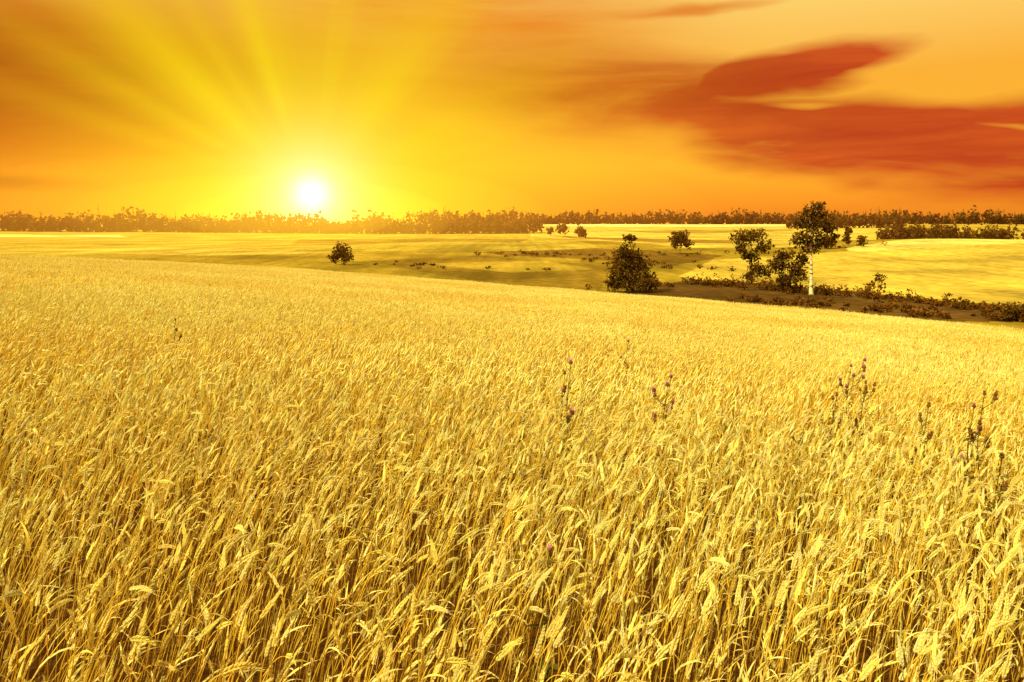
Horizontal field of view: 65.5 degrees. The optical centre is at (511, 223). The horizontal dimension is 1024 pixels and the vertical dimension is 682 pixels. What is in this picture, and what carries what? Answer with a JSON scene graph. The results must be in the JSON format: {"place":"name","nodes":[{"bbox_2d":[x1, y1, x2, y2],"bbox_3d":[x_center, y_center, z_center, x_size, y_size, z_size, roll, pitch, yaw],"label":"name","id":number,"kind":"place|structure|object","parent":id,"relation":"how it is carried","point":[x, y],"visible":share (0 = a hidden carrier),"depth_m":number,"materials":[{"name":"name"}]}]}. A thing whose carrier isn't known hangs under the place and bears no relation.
{"place":"outdoors","nodes":[
{"label":"outdoors","id":0,"kind":"place"},
{"bbox_2d":[0,254,1023,681],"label":"wheat field","id":1,"kind":"structure","parent":0,"point":[108,318],"depth_m":5.77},
{"bbox_2d":[0,223,1023,681],"bbox_3d":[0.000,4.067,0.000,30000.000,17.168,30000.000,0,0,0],"label":"ground","id":2,"kind":"structure","parent":0,"point":[990,271],"depth_m":9.72,"materials":[{"name":"soil"}]},
{"bbox_2d":[169,318,181,375],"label":"thistle","id":3,"kind":"object","parent":2,"relation":"on","point":[180,335],"visible":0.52,"depth_m":11.01,"materials":[{"name":"plant"}]},
{"bbox_2d":[0,205,544,233],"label":"distant treeline","id":4,"kind":"object","parent":2,"relation":"on","point":[117,223],"visible":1,"depth_m":764.42,"materials":[{"name":"orange plant"}]},
{"bbox_2d":[326,240,353,264],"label":"round bush","id":5,"kind":"object","parent":2,"relation":"on","point":[342,253],"visible":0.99,"depth_m":226.38,"materials":[{"name":"brown plant"}]},
{"bbox_2d":[546,226,553,234],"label":"deciduous tree","id":6,"kind":"object","parent":2,"relation":"on","point":[550,230],"visible":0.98,"depth_m":695.81,"materials":[{"name":"brown plant"}]},
{"bbox_2d":[550,370,569,499],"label":"thistle","id":7,"kind":"object","parent":2,"relation":"on","point":[562,395],"visible":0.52,"depth_m":7.19,"materials":[{"name":"plant"}]},
{"bbox_2d":[555,223,569,234],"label":"deciduous tree","id":8,"kind":"object","parent":2,"relation":"on","point":[563,227],"visible":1,"depth_m":649.10,"materials":[{"name":"brown plant"}]},
{"bbox_2d":[560,358,576,505],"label":"thistle","id":9,"kind":"object","parent":2,"relation":"on","point":[571,411],"visible":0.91,"depth_m":6.99,"materials":[{"name":"plant"}]},
{"bbox_2d":[574,224,586,237],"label":"deciduous tree","id":10,"kind":"object","parent":2,"relation":"on","point":[580,231],"visible":1,"depth_m":582.98,"materials":[{"name":"brown plant"}]},
{"bbox_2d":[620,339,629,397],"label":"thistle","id":11,"kind":"object","parent":2,"relation":"on","point":[622,359],"visible":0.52,"depth_m":11.98,"materials":[{"name":"plant"}]},
{"bbox_2d":[373,240,886,270],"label":"meadow shrubs","id":12,"kind":"object","parent":2,"relation":"on","point":[584,258],"visible":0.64,"depth_m":257.20,"materials":[{"name":"brown plant"}]},
{"bbox_2d":[603,233,661,292],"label":"willow tree","id":13,"kind":"object","parent":2,"relation":"on","point":[633,277],"visible":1,"depth_m":135.43,"materials":[{"name":"green plant"}]},
{"bbox_2d":[650,373,673,506],"bbox_3d":[1.373,2.009,7.179,0.252,1.291,0.262,0,0,0],"label":"thistle","id":14,"kind":"object","parent":2,"relation":"on","point":[655,396],"visible":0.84,"depth_m":7.19,"materials":[{"name":"plant"}]},
{"bbox_2d":[667,229,694,254],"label":"deciduous tree","id":15,"kind":"object","parent":2,"relation":"on","point":[677,240],"visible":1,"depth_m":280.71,"materials":[{"name":"brown plant"}]},
{"bbox_2d":[427,205,1023,223],"bbox_3d":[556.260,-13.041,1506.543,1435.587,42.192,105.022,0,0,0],"label":"distant forest","id":16,"kind":"object","parent":2,"relation":"on","point":[767,218],"visible":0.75,"depth_m":1487.09,"materials":[{"name":"brown plant"}]},
{"bbox_2d":[728,228,774,284],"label":"deciduous tree","id":17,"kind":"object","parent":2,"relation":"on","point":[754,268],"visible":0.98,"depth_m":151.31,"materials":[{"name":"green plant"}]},
{"bbox_2d":[764,247,809,289],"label":"deciduous tree","id":18,"kind":"object","parent":2,"relation":"on","point":[796,271],"visible":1,"depth_m":131.84,"materials":[{"name":"green plant"}]},
{"bbox_2d":[790,420,815,550],"bbox_3d":[2.358,2.138,6.492,0.206,1.085,0.240,0,0,0],"label":"thistle","id":19,"kind":"object","parent":2,"relation":"on","point":[798,442],"visible":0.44,"depth_m":6.50,"materials":[{"name":"plant"}]},
{"bbox_2d":[585,272,1023,321],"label":"hedgerow","id":20,"kind":"object","parent":2,"relation":"on","point":[909,309],"visible":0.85,"depth_m":116.94,"materials":[{"name":"brown plant"}]},
{"bbox_2d":[788,200,839,294],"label":"birch tree","id":21,"kind":"object","parent":2,"relation":"on","point":[815,220],"visible":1,"depth_m":128.54,"materials":[{"name":"green plant"}]},
{"bbox_2d":[824,236,836,248],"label":"deciduous tree","id":22,"kind":"object","parent":2,"relation":"on","point":[832,245],"visible":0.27,"depth_m":280.93,"materials":[{"name":"brown plant"}]},
{"bbox_2d":[821,392,843,504],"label":"thistle","id":23,"kind":"object","parent":2,"relation":"on","point":[833,411],"visible":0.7,"depth_m":7.61,"materials":[{"name":"plant"}]},
{"bbox_2d":[781,209,910,228],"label":"woodland","id":24,"kind":"object","parent":2,"relation":"on","point":[879,222],"visible":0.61,"depth_m":941.38,"materials":[{"name":"brown plant"}]},
{"bbox_2d":[841,225,852,244],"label":"poplar tree","id":25,"kind":"object","parent":2,"relation":"on","point":[846,239],"visible":1,"depth_m":295.82,"materials":[{"name":"brown plant"}]},
{"bbox_2d":[838,357,866,493],"bbox_3d":[3.482,2.113,8.211,0.295,1.533,0.328,0,0,0],"label":"thistle","id":26,"kind":"object","parent":2,"relation":"on","point":[863,366],"visible":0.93,"depth_m":8.19,"materials":[{"name":"plant"}]},
{"bbox_2d":[856,234,868,245],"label":"deciduous tree","id":27,"kind":"object","parent":2,"relation":"on","point":[861,240],"visible":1,"depth_m":283.04,"materials":[{"name":"brown plant"}]},
{"bbox_2d":[853,380,877,504],"bbox_3d":[3.533,2.218,8.008,0.298,1.307,0.257,0,0,0],"label":"thistle","id":28,"kind":"object","parent":2,"relation":"on","point":[865,392],"visible":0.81,"depth_m":8.00,"materials":[{"name":"plant"}]},
{"bbox_2d":[865,271,887,289],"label":"sapling","id":29,"kind":"object","parent":2,"relation":"on","point":[878,275],"visible":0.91,"depth_m":133.07,"materials":[{"name":"brown plant"}]},
{"bbox_2d":[906,401,934,542],"bbox_3d":[3.521,2.150,6.804,0.244,1.279,0.219,0,0,-34],"label":"thistle","id":30,"kind":"object","parent":2,"relation":"on","point":[930,434],"visible":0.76,"depth_m":6.80,"materials":[{"name":"plant"}]},
{"bbox_2d":[874,218,1011,239],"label":"woodland","id":31,"kind":"object","parent":2,"relation":"on","point":[936,231],"visible":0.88,"depth_m":455.74,"materials":[{"name":"green plant"}]},
{"bbox_2d":[950,402,984,562],"bbox_3d":[3.726,2.117,6.497,0.219,1.334,0.269,0,0,-32],"label":"thistle","id":32,"kind":"object","parent":2,"relation":"on","point":[967,439],"visible":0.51,"depth_m":6.49,"materials":[{"name":"plant"}]},
{"bbox_2d":[967,390,998,554],"bbox_3d":[3.765,2.051,6.390,0.242,1.456,0.231,0,0,0],"label":"thistle","id":33,"kind":"object","parent":2,"relation":"on","point":[979,423],"visible":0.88,"depth_m":6.40,"materials":[{"name":"plant"}]},
{"bbox_2d":[980,451,1013,590],"bbox_3d":[3.182,2.057,5.200,0.267,1.189,0.243,0,0,0],"label":"thistle","id":34,"kind":"object","parent":2,"relation":"on","point":[1003,486],"visible":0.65,"depth_m":5.20,"materials":[{"name":"plant"}]},
{"bbox_2d":[996,301,1023,320],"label":"round bush","id":35,"kind":"object","parent":2,"relation":"on","point":[1007,314],"visible":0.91,"depth_m":95.56,"materials":[{"name":"brown plant"}]},
{"bbox_2d":[1007,222,1023,239],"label":"woodland","id":36,"kind":"object","parent":2,"relation":"on","point":[1016,234],"visible":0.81,"depth_m":522.34,"materials":[{"name":"brown plant"}]},
{"bbox_2d":[0,0,1023,222],"label":"sky","id":37,"kind":"structure","parent":0,"point":[394,108],"materials":[{"name":"orange"}]},
{"bbox_2d":[520,545,565,681],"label":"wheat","id":38,"kind":"object","parent":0,"point":[549,667],"visible":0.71,"depth_m":3.35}
]}

